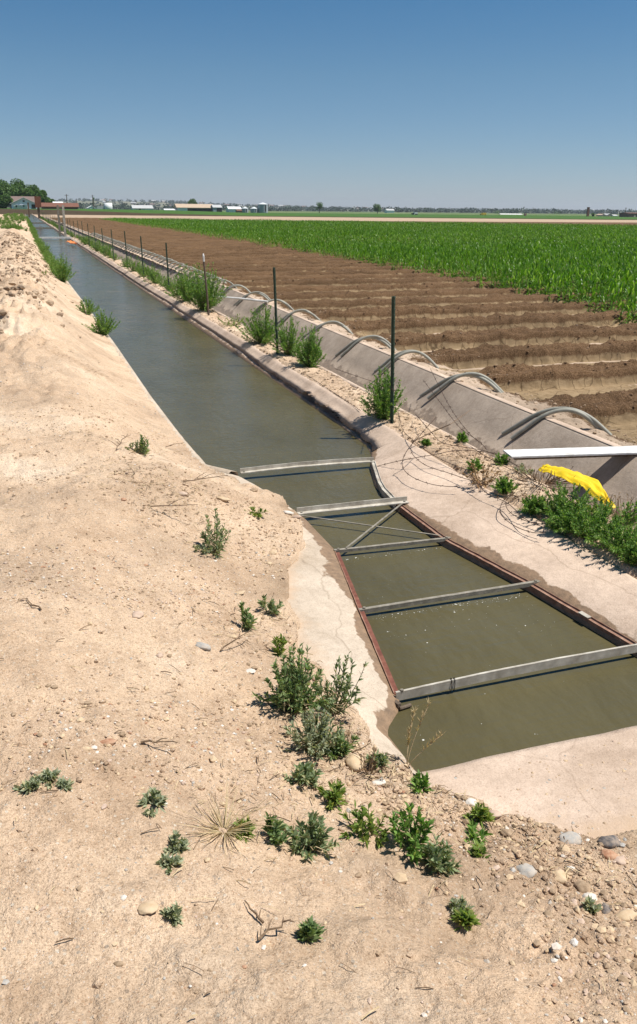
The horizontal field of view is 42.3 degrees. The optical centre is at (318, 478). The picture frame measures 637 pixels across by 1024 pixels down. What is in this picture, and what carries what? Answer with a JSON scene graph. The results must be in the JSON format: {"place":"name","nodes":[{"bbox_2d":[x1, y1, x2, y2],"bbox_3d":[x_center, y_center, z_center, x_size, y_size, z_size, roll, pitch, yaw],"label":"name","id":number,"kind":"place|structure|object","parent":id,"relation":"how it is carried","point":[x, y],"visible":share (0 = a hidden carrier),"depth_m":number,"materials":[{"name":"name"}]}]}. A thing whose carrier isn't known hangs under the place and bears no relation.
{"place":"outdoors","nodes":[
{"label":"outdoors","id":0,"kind":"place"},
{"bbox_2d":[48,217,311,248],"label":"field soil","id":1,"kind":"structure","parent":0,"point":[155,237],"depth_m":61.64,"materials":[{"name":"soil"}]},
{"bbox_2d":[0,214,636,1023],"bbox_3d":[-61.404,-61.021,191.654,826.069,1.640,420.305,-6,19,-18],"label":"ground","id":2,"kind":"structure","parent":0,"point":[146,948],"depth_m":2.67,"materials":[{"name":"soil"}]},
{"bbox_2d":[12,773,45,795],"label":"weed","id":3,"kind":"object","parent":2,"relation":"on","point":[34,782],"visible":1,"depth_m":2.47,"materials":[{"name":"green plant"}]},
{"bbox_2d":[38,767,60,788],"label":"weed","id":4,"kind":"object","parent":2,"relation":"on","point":[47,773],"visible":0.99,"depth_m":2.52,"materials":[{"name":"green plant"}]},
{"bbox_2d":[0,231,99,362],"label":"soil clods","id":5,"kind":"object","parent":2,"relation":"on","point":[22,286],"visible":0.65,"depth_m":16.92,"materials":[{"name":"soil"}]},
{"bbox_2d":[47,254,75,282],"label":"weed","id":6,"kind":"object","parent":2,"relation":"on","point":[63,275],"visible":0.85,"depth_m":23.46,"materials":[{"name":"green plant"}]},
{"bbox_2d":[56,775,74,793],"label":"weed","id":7,"kind":"object","parent":2,"relation":"on","point":[65,784],"visible":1,"depth_m":2.50,"materials":[{"name":"plant"}]},
{"bbox_2d":[75,296,99,314],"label":"weed","id":8,"kind":"object","parent":2,"relation":"on","point":[89,310],"visible":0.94,"depth_m":16.64,"materials":[{"name":"green plant"}]},
{"bbox_2d":[81,308,119,334],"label":"weed","id":9,"kind":"object","parent":2,"relation":"on","point":[102,327],"visible":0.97,"depth_m":14.00,"materials":[{"name":"green plant"}]},
{"bbox_2d":[137,900,158,914],"bbox_3d":[-0.438,1.105,2.127,0.056,0.016,0.055,-3,9,13],"label":"stone","id":10,"kind":"object","parent":2,"relation":"on","point":[149,907],"visible":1,"depth_m":2.12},
{"bbox_2d":[135,786,167,816],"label":"weed","id":11,"kind":"object","parent":2,"relation":"on","point":[156,798],"visible":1,"depth_m":2.50,"materials":[{"name":"plant"}]},
{"bbox_2d":[156,852,183,874],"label":"weed","id":12,"kind":"object","parent":2,"relation":"on","point":[167,861],"visible":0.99,"depth_m":2.30,"materials":[{"name":"plant"}]},
{"bbox_2d":[159,901,183,926],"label":"weed","id":13,"kind":"object","parent":2,"relation":"on","point":[174,916],"visible":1,"depth_m":2.11,"materials":[{"name":"plant"}]},
{"bbox_2d":[162,829,190,853],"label":"weed","id":14,"kind":"object","parent":2,"relation":"on","point":[181,844],"visible":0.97,"depth_m":2.36,"materials":[{"name":"plant"}]},
{"bbox_2d":[164,264,202,301],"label":"weed","id":15,"kind":"object","parent":2,"relation":"on","point":[182,290],"visible":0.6,"depth_m":18.43,"materials":[{"name":"green plant"}]},
{"bbox_2d":[177,262,232,311],"bbox_3d":[-2.296,-3.905,16.816,1.030,1.022,1.062,12,21,31],"label":"weed","id":16,"kind":"object","parent":2,"relation":"on","point":[200,298],"visible":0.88,"depth_m":16.72,"materials":[{"name":"green plant"}]},
{"bbox_2d":[199,508,230,558],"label":"weed","id":17,"kind":"object","parent":2,"relation":"on","point":[218,547],"visible":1,"depth_m":4.75,"materials":[{"name":"green plant"}]},
{"bbox_2d":[175,773,277,858],"bbox_3d":[-0.278,1.012,2.477,0.332,0.121,0.318,-6,19,-18],"label":"dry grass tuft","id":18,"kind":"object","parent":2,"relation":"on","point":[231,830],"visible":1,"depth_m":2.48,"materials":[{"name":"plant"}]},
{"bbox_2d":[231,814,256,842],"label":"weed","id":19,"kind":"object","parent":2,"relation":"on","point":[248,828],"visible":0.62,"depth_m":2.50,"materials":[{"name":"green plant"}]},
{"bbox_2d":[238,600,257,630],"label":"weed","id":20,"kind":"object","parent":2,"relation":"on","point":[246,622],"visible":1,"depth_m":4.03,"materials":[{"name":"green plant"}]},
{"bbox_2d":[235,305,283,344],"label":"weed","id":21,"kind":"object","parent":2,"relation":"on","point":[260,334],"visible":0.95,"depth_m":12.76,"materials":[{"name":"green plant"}]},
{"bbox_2d":[257,594,283,614],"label":"weed","id":22,"kind":"object","parent":2,"relation":"on","point":[272,606],"visible":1,"depth_m":4.28,"materials":[{"name":"green plant"}]},
{"bbox_2d":[273,267,278,353],"bbox_3d":[-0.598,-2.280,11.700,0.037,1.407,0.044,-6,19,-14],"label":"fence post","id":23,"kind":"object","parent":2,"relation":"on","point":[275,300],"visible":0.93,"depth_m":11.65,"materials":[{"name":"metal"}]},
{"bbox_2d":[262,812,291,846],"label":"weed","id":24,"kind":"object","parent":2,"relation":"on","point":[274,831],"visible":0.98,"depth_m":2.52,"materials":[{"name":"green plant"}]},
{"bbox_2d":[270,633,288,656],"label":"weed","id":25,"kind":"object","parent":2,"relation":"on","point":[279,644],"visible":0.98,"depth_m":3.88,"materials":[{"name":"green plant"}]},
{"bbox_2d":[270,316,305,355],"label":"weed","id":26,"kind":"object","parent":2,"relation":"on","point":[289,340],"visible":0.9,"depth_m":11.72,"materials":[{"name":"green plant"}]},
{"bbox_2d":[251,642,330,724],"bbox_3d":[-0.107,0.835,3.371,0.350,0.327,0.324,-6,19,-18],"label":"weed","id":27,"kind":"object","parent":2,"relation":"on","point":[293,685],"visible":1,"depth_m":3.35,"materials":[{"name":"green plant"}]},
{"bbox_2d":[282,760,324,787],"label":"weed","id":28,"kind":"object","parent":2,"relation":"on","point":[306,772],"visible":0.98,"depth_m":2.91,"materials":[{"name":"green plant"}]},
{"bbox_2d":[289,324,325,367],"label":"weed","id":29,"kind":"object","parent":2,"relation":"on","point":[310,355],"visible":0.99,"depth_m":10.92,"materials":[{"name":"green plant"}]},
{"bbox_2d":[295,915,326,944],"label":"weed","id":30,"kind":"object","parent":2,"relation":"on","point":[310,930],"visible":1,"depth_m":2.12,"materials":[{"name":"green plant"}]},
{"bbox_2d":[277,706,345,759],"bbox_3d":[-0.023,0.957,3.159,0.246,0.229,0.295,8,20,22],"label":"weed","id":31,"kind":"object","parent":2,"relation":"on","point":[314,739],"visible":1,"depth_m":3.11,"materials":[{"name":"plant"}]},
{"bbox_2d":[285,809,340,861],"bbox_3d":[-0.023,1.125,2.579,0.182,0.181,0.179,-6,19,-18],"label":"weed","id":32,"kind":"object","parent":2,"relation":"on","point":[314,829],"visible":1,"depth_m":2.57,"materials":[{"name":"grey plant"}]},
{"bbox_2d":[0,337,633,1023],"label":"dry litter","id":33,"kind":"object","parent":2,"relation":"on","point":[566,859],"visible":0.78,"depth_m":2.99,"materials":[{"name":"plant"}]},
{"bbox_2d":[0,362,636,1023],"bbox_3d":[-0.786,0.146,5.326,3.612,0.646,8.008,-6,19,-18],"label":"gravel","id":34,"kind":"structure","parent":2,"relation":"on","point":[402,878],"depth_m":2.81,"materials":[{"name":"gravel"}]},
{"bbox_2d":[0,393,636,1023],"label":"earth crumbs","id":35,"kind":"object","parent":2,"relation":"on","point":[600,929],"visible":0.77,"depth_m":2.81,"materials":[{"name":"beige soil"}]},
{"bbox_2d":[25,214,636,838],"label":"canal lining","id":36,"kind":"object","parent":2,"relation":"on","point":[465,514],"visible":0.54,"depth_m":4.69,"materials":[{"name":"beige concrete"}]},
{"bbox_2d":[56,205,66,236],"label":"canal gate","id":37,"kind":"structure","parent":36,"relation":"on","point":[63,223],"depth_m":60.82,"materials":[{"name":"metal"}]},
{"bbox_2d":[297,496,408,514],"bbox_3d":[0.263,0.196,6.100,0.870,0.045,0.050,-5,19,-17],"label":"steel crossbar","id":38,"kind":"object","parent":36,"relation":"attached to","point":[348,505],"visible":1,"depth_m":6.10,"materials":[{"name":"metal"}]},
{"bbox_2d":[335,551,397,694],"bbox_3d":[0.237,0.849,4.611,0.033,0.266,1.667,-2,18,-8],"label":"flume rail","id":39,"kind":"object","parent":36,"relation":"attached to","point":[383,663],"visible":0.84,"depth_m":4.36,"materials":[{"name":"metal"}]},
{"bbox_2d":[372,462,395,507],"bbox_3d":[0.517,0.132,6.776,0.074,0.269,1.055,-1,18,-6],"label":"side sheet","id":40,"kind":"object","parent":36,"relation":"attached to","point":[385,492],"visible":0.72,"depth_m":6.60,"materials":[{"name":"metal"}]},
{"bbox_2d":[240,457,375,473],"bbox_3d":[-0.079,-0.123,7.062,1.204,0.048,0.045,-5,19,-17],"label":"steel crossbar","id":41,"kind":"object","parent":40,"relation":"attached to","point":[304,464],"visible":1,"depth_m":7.05,"materials":[{"name":"metal"}]},
{"bbox_2d":[400,505,636,644],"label":"flume rail","id":42,"kind":"object","parent":36,"relation":"attached to","point":[540,592],"visible":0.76,"depth_m":4.96,"materials":[{"name":"metal"}]},
{"bbox_2d":[300,503,441,547],"bbox_3d":[0.355,0.325,5.783,0.848,0.025,0.689,-6,19,-18],"label":"cross brace","id":43,"kind":"object","parent":42,"relation":"attached to","point":[370,528],"visible":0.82,"depth_m":5.78,"materials":[{"name":"metal"}]},
{"bbox_2d":[334,536,450,552],"bbox_3d":[0.498,0.435,5.471,0.824,0.034,0.022,-4,19,-15],"label":"steel crossbar","id":44,"kind":"object","parent":42,"relation":"attached to","point":[386,545],"visible":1,"depth_m":5.46,"materials":[{"name":"metal"}]},
{"bbox_2d":[358,580,539,612],"bbox_3d":[0.774,0.673,4.746,1.156,0.045,0.022,-5,19,-18],"label":"steel crossbar","id":45,"kind":"object","parent":42,"relation":"attached to","point":[444,597],"visible":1,"depth_m":4.73,"materials":[{"name":"metal"}]},
{"bbox_2d":[395,644,636,699],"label":"steel crossbar","id":46,"kind":"object","parent":42,"relation":"attached to","point":[450,683],"visible":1,"depth_m":3.95,"materials":[{"name":"metal"}]},
{"bbox_2d":[454,737,635,837],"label":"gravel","id":47,"kind":"structure","parent":36,"relation":"on","point":[572,822],"depth_m":3.17,"materials":[{"name":"gravel"}]},
{"bbox_2d":[316,778,347,811],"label":"weed","id":48,"kind":"object","parent":2,"relation":"on","point":[334,794],"visible":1,"depth_m":2.83,"materials":[{"name":"green plant"}]},
{"bbox_2d":[45,217,636,527],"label":"head ditch","id":49,"kind":"object","parent":2,"relation":"on","point":[487,419],"visible":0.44,"depth_m":9.14,"materials":[{"name":"grey concrete"}]},
{"bbox_2d":[340,335,390,356],"bbox_3d":[0.760,-2.012,12.511,0.867,0.350,0.060,2,18,3],"label":"siphon tube","id":50,"kind":"object","parent":49,"relation":"on","point":[358,341],"visible":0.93,"depth_m":12.47,"materials":[{"name":"grey plastic"}]},
{"bbox_2d":[376,350,429,374],"bbox_3d":[1.208,-1.569,11.155,0.841,0.349,0.064,0,18,-1],"label":"siphon tube","id":51,"kind":"object","parent":49,"relation":"on","point":[404,353],"visible":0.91,"depth_m":11.11,"materials":[{"name":"grey plastic"}]},
{"bbox_2d":[419,374,501,396],"bbox_3d":[1.698,-1.082,9.755,1.040,0.350,0.044,9,20,24],"label":"siphon tube","id":52,"kind":"object","parent":49,"relation":"on","point":[492,385],"visible":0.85,"depth_m":9.69,"materials":[{"name":"grey plastic"}]},
{"bbox_2d":[427,372,503,399],"bbox_3d":[1.732,-1.085,9.685,0.902,0.351,0.061,3,18,9],"label":"siphon tube","id":53,"kind":"object","parent":49,"relation":"on","point":[436,391],"visible":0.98,"depth_m":9.64,"materials":[{"name":"grey plastic"}]},
{"bbox_2d":[510,408,600,440],"bbox_3d":[2.324,-0.518,7.992,0.891,0.351,0.054,4,18,10],"label":"siphon tube","id":54,"kind":"object","parent":49,"relation":"on","point":[546,414],"visible":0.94,"depth_m":7.95,"materials":[{"name":"grey plastic"}]},
{"bbox_2d":[501,407,611,434],"bbox_3d":[2.328,-0.540,8.059,1.049,0.351,0.055,8,19,21],"label":"siphon tube","id":55,"kind":"object","parent":49,"relation":"on","point":[594,420],"visible":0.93,"depth_m":8.05,"materials":[{"name":"grey plastic"}]},
{"bbox_2d":[503,446,636,459],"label":"check beam","id":56,"kind":"structure","parent":49,"relation":"on","point":[559,453],"depth_m":6.77,"materials":[{"name":"white paint"}]},
{"bbox_2d":[322,726,359,759],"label":"weed","id":57,"kind":"object","parent":2,"relation":"on","point":[341,747],"visible":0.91,"depth_m":3.14,"materials":[{"name":"green plant"}]},
{"bbox_2d":[314,651,368,716],"bbox_3d":[0.092,0.876,3.431,0.245,0.279,0.214,-6,19,-18],"label":"weed","id":58,"kind":"object","parent":2,"relation":"on","point":[332,707],"visible":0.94,"depth_m":3.45,"materials":[{"name":"green plant"}]},
{"bbox_2d":[346,754,363,771],"bbox_3d":[0.140,1.075,3.115,0.076,0.042,0.075,9,28,12],"label":"stone","id":59,"kind":"object","parent":2,"relation":"on","point":[353,762],"visible":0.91,"depth_m":3.10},
{"bbox_2d":[338,800,396,849],"bbox_3d":[0.151,1.141,2.689,0.192,0.147,0.170,-6,19,-18],"label":"weed","id":60,"kind":"object","parent":2,"relation":"on","point":[358,825],"visible":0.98,"depth_m":2.69,"materials":[{"name":"green plant"}]},
{"bbox_2d":[356,746,386,777],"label":"dry weed","id":61,"kind":"object","parent":2,"relation":"on","point":[370,768],"visible":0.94,"depth_m":3.08,"materials":[{"name":"beige plant"}]},
{"bbox_2d":[365,748,391,772],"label":"weed","id":62,"kind":"object","parent":2,"relation":"on","point":[381,759],"visible":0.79,"depth_m":3.12,"materials":[{"name":"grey plant"}]},
{"bbox_2d":[359,366,406,419],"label":"weed","id":63,"kind":"object","parent":2,"relation":"on","point":[381,404],"visible":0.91,"depth_m":8.22,"materials":[{"name":"green plant"}]},
{"bbox_2d":[143,279,636,571],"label":"soil crumbs","id":64,"kind":"object","parent":2,"relation":"on","point":[457,456],"visible":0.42,"depth_m":8.62,"materials":[{"name":"beige soil"}]},
{"bbox_2d":[390,296,395,423],"bbox_3d":[0.722,-1.034,7.955,0.037,1.430,0.044,-7,19,-17],"label":"fence post","id":65,"kind":"object","parent":2,"relation":"on","point":[393,303],"visible":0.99,"depth_m":7.91,"materials":[{"name":"metal"}]},
{"bbox_2d":[388,802,444,865],"bbox_3d":[0.313,1.131,2.634,0.172,0.178,0.212,-6,19,-18],"label":"weed","id":66,"kind":"object","parent":2,"relation":"on","point":[413,836],"visible":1,"depth_m":2.63,"materials":[{"name":"green plant"}]},
{"bbox_2d":[409,769,434,793],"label":"weed","id":67,"kind":"object","parent":2,"relation":"on","point":[423,783],"visible":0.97,"depth_m":3.03,"materials":[{"name":"green plant"}]},
{"bbox_2d":[405,698,445,767],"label":"seed grass","id":68,"kind":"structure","parent":2,"relation":"on","point":[417,729],"depth_m":3.15,"materials":[{"name":"plant"}]},
{"bbox_2d":[419,832,461,878],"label":"weed","id":69,"kind":"object","parent":2,"relation":"on","point":[439,864],"visible":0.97,"depth_m":2.57,"materials":[{"name":"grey plant"}]},
{"bbox_2d":[446,895,474,915],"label":"weed","id":70,"kind":"object","parent":2,"relation":"on","point":[456,904],"visible":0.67,"depth_m":2.38,"materials":[{"name":"plant"}]},
{"bbox_2d":[450,907,480,931],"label":"weed","id":71,"kind":"object","parent":2,"relation":"on","point":[465,918],"visible":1,"depth_m":2.33,"materials":[{"name":"green plant"}]},
{"bbox_2d":[299,366,636,564],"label":"dry litter","id":72,"kind":"object","parent":2,"relation":"on","point":[436,437],"visible":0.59,"depth_m":7.47,"materials":[{"name":"plant"}]},
{"bbox_2d":[463,819,492,844],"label":"weed","id":73,"kind":"object","parent":2,"relation":"on","point":[473,830],"visible":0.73,"depth_m":2.79,"materials":[{"name":"green plant"}]},
{"bbox_2d":[462,802,495,827],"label":"weed","id":74,"kind":"object","parent":2,"relation":"on","point":[479,812],"visible":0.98,"depth_m":2.88,"materials":[{"name":"green plant"}]},
{"bbox_2d":[467,838,490,862],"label":"weed","id":75,"kind":"object","parent":2,"relation":"on","point":[477,847],"visible":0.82,"depth_m":2.67,"materials":[{"name":"green plant"}]},
{"bbox_2d":[461,461,508,488],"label":"dry weed","id":76,"kind":"object","parent":2,"relation":"on","point":[485,477],"visible":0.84,"depth_m":6.32,"materials":[{"name":"beige plant"}]},
{"bbox_2d":[490,475,517,495],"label":"weed","id":77,"kind":"object","parent":2,"relation":"on","point":[505,486],"visible":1,"depth_m":6.09,"materials":[{"name":"green plant"}]},
{"bbox_2d":[516,863,536,877],"bbox_3d":[0.664,1.258,2.641,0.071,0.037,0.064,-12,24,-8],"label":"stone","id":78,"kind":"object","parent":2,"relation":"on","point":[528,870],"visible":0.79,"depth_m":2.63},
{"bbox_2d":[517,493,553,514],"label":"weed","id":79,"kind":"object","parent":2,"relation":"on","point":[531,505],"visible":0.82,"depth_m":5.70,"materials":[{"name":"green plant"}]},
{"bbox_2d":[506,466,589,489],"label":"dry weed","id":80,"kind":"object","parent":2,"relation":"on","point":[549,481],"visible":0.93,"depth_m":6.19,"materials":[{"name":"beige plant"}]},
{"bbox_2d":[539,464,615,510],"bbox_3d":[1.937,0.048,6.068,0.179,0.140,0.833,-7,20,-22],"label":"plastic sheet","id":81,"kind":"object","parent":80,"relation":"on","point":[594,485],"visible":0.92,"depth_m":6.07,"materials":[{"name":"plastic"}]},
{"bbox_2d":[542,509,585,535],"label":"weed","id":82,"kind":"object","parent":2,"relation":"on","point":[559,517],"visible":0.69,"depth_m":5.38,"materials":[{"name":"green plant"}]},
{"bbox_2d":[536,480,595,523],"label":"weed","id":83,"kind":"object","parent":2,"relation":"on","point":[560,500],"visible":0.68,"depth_m":5.55,"materials":[{"name":"green plant"}]},
{"bbox_2d":[559,831,582,844],"bbox_3d":[0.862,1.237,2.830,0.091,0.031,0.056,-1,27,-12],"label":"stone","id":84,"kind":"object","parent":2,"relation":"on","point":[571,837],"visible":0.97,"depth_m":2.82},
{"bbox_2d":[573,879,590,892],"bbox_3d":[0.833,1.284,2.596,0.061,0.035,0.057,5,18,-14],"label":"stone","id":85,"kind":"object","parent":2,"relation":"on","point":[581,886],"visible":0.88,"depth_m":2.58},
{"bbox_2d":[580,894,602,914],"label":"weed","id":86,"kind":"object","parent":2,"relation":"on","point":[590,906],"visible":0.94,"depth_m":2.44,"materials":[{"name":"plant"}]},
{"bbox_2d":[550,502,636,542],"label":"weed","id":87,"kind":"object","parent":2,"relation":"on","point":[587,520],"visible":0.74,"depth_m":5.26,"materials":[{"name":"green plant"}]},
{"bbox_2d":[586,495,614,515],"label":"weed","id":88,"kind":"object","parent":2,"relation":"on","point":[596,504],"visible":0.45,"depth_m":5.51,"materials":[{"name":"green plant"}]},
{"bbox_2d":[597,835,620,848],"bbox_3d":[0.994,1.244,2.821,0.081,0.038,0.069,-6,10,-10],"label":"stone","id":89,"kind":"object","parent":2,"relation":"on","point":[610,841],"visible":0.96,"depth_m":2.80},
{"bbox_2d":[587,493,636,522],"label":"dry weed","id":90,"kind":"object","parent":2,"relation":"on","point":[616,513],"visible":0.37,"depth_m":5.66,"materials":[{"name":"brown plant"}]},
{"bbox_2d":[587,515,636,555],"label":"weed","id":91,"kind":"object","parent":2,"relation":"on","point":[617,542],"visible":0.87,"depth_m":5.02,"materials":[{"name":"green plant"}]},
{"bbox_2d":[613,498,636,525],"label":"weed","id":92,"kind":"object","parent":2,"relation":"on","point":[629,517],"visible":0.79,"depth_m":5.35,"materials":[{"name":"green plant"}]},
{"bbox_2d":[615,909,636,920],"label":"stone","id":93,"kind":"object","parent":2,"relation":"on","point":[624,914],"visible":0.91,"depth_m":2.44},
{"bbox_2d":[618,537,636,566],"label":"weed","id":94,"kind":"object","parent":2,"relation":"on","point":[629,556],"visible":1,"depth_m":4.84,"materials":[{"name":"green plant"}]},
{"bbox_2d":[0,208,636,224],"bbox_3d":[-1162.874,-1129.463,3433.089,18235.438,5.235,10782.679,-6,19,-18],"label":"farmland","id":95,"kind":"object","parent":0,"point":[350,216],"visible":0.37,"depth_m":302.26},
{"bbox_2d":[0,179,18,195],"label":"tree","id":96,"kind":"object","parent":95,"relation":"on","point":[9,189],"visible":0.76,"depth_m":340.65,"materials":[{"name":"green plant"}]},
{"bbox_2d":[9,178,32,195],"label":"tree","id":97,"kind":"object","parent":95,"relation":"on","point":[21,186],"visible":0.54,"depth_m":351.90,"materials":[{"name":"green plant"}]},
{"bbox_2d":[10,196,36,208],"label":"farmhouse","id":98,"kind":"object","parent":95,"relation":"on","point":[19,202],"visible":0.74,"depth_m":310.22,"materials":[{"name":"blue"}]},
{"bbox_2d":[41,203,78,208],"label":"long shed","id":99,"kind":"structure","parent":95,"relation":"on","point":[54,206],"depth_m":315.24,"materials":[{"name":"metal"}]},
{"bbox_2d":[173,204,212,211],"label":"open barn","id":100,"kind":"structure","parent":95,"relation":"on","point":[193,207],"depth_m":613.98,"materials":[{"name":"white"}]},
{"bbox_2d":[7,198,636,213],"bbox_3d":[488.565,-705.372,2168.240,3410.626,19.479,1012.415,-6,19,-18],"label":"distant woods","id":101,"kind":"object","parent":95,"relation":"on","point":[335,209],"visible":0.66,"depth_m":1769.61,"materials":[{"name":"plant"}]},
{"bbox_2d":[98,217,636,287],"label":"corn crop","id":102,"kind":"object","parent":95,"relation":"on","point":[549,252],"visible":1,"depth_m":47.66,"materials":[{"name":"green plant"}]},
{"bbox_2d":[0,0,636,210],"label":"sky","id":103,"kind":"structure","parent":0,"point":[500,104],"materials":[{"name":"blue"}]},
{"bbox_2d":[24,214,636,773],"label":"water","id":104,"kind":"structure","parent":0,"point":[220,404],"depth_m":5.11,"materials":[{"name":"liquid"}]},
{"bbox_2d":[55,200,620,213],"bbox_3d":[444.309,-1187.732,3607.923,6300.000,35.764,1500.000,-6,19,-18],"label":"hills","id":105,"kind":"structure","parent":0,"point":[125,202],"depth_m":3189.17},
{"bbox_2d":[123,246,627,310],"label":"field soil","id":106,"kind":"structure","parent":0,"point":[254,262],"depth_m":24.23,"materials":[{"name":"soil"}]},
{"bbox_2d":[201,263,635,426],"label":"ridge clods","id":107,"kind":"object","parent":106,"relation":"on","point":[460,318],"visible":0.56,"depth_m":15.56,"materials":[{"name":"soil"}]},
{"bbox_2d":[145,220,636,292],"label":"field soil","id":108,"kind":"structure","parent":0,"point":[617,223],"depth_m":165.33,"materials":[{"name":"soil"}]},
{"bbox_2d":[281,299,636,445],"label":"field soil","id":109,"kind":"structure","parent":0,"point":[574,379],"depth_m":12.60,"materials":[{"name":"soil"}]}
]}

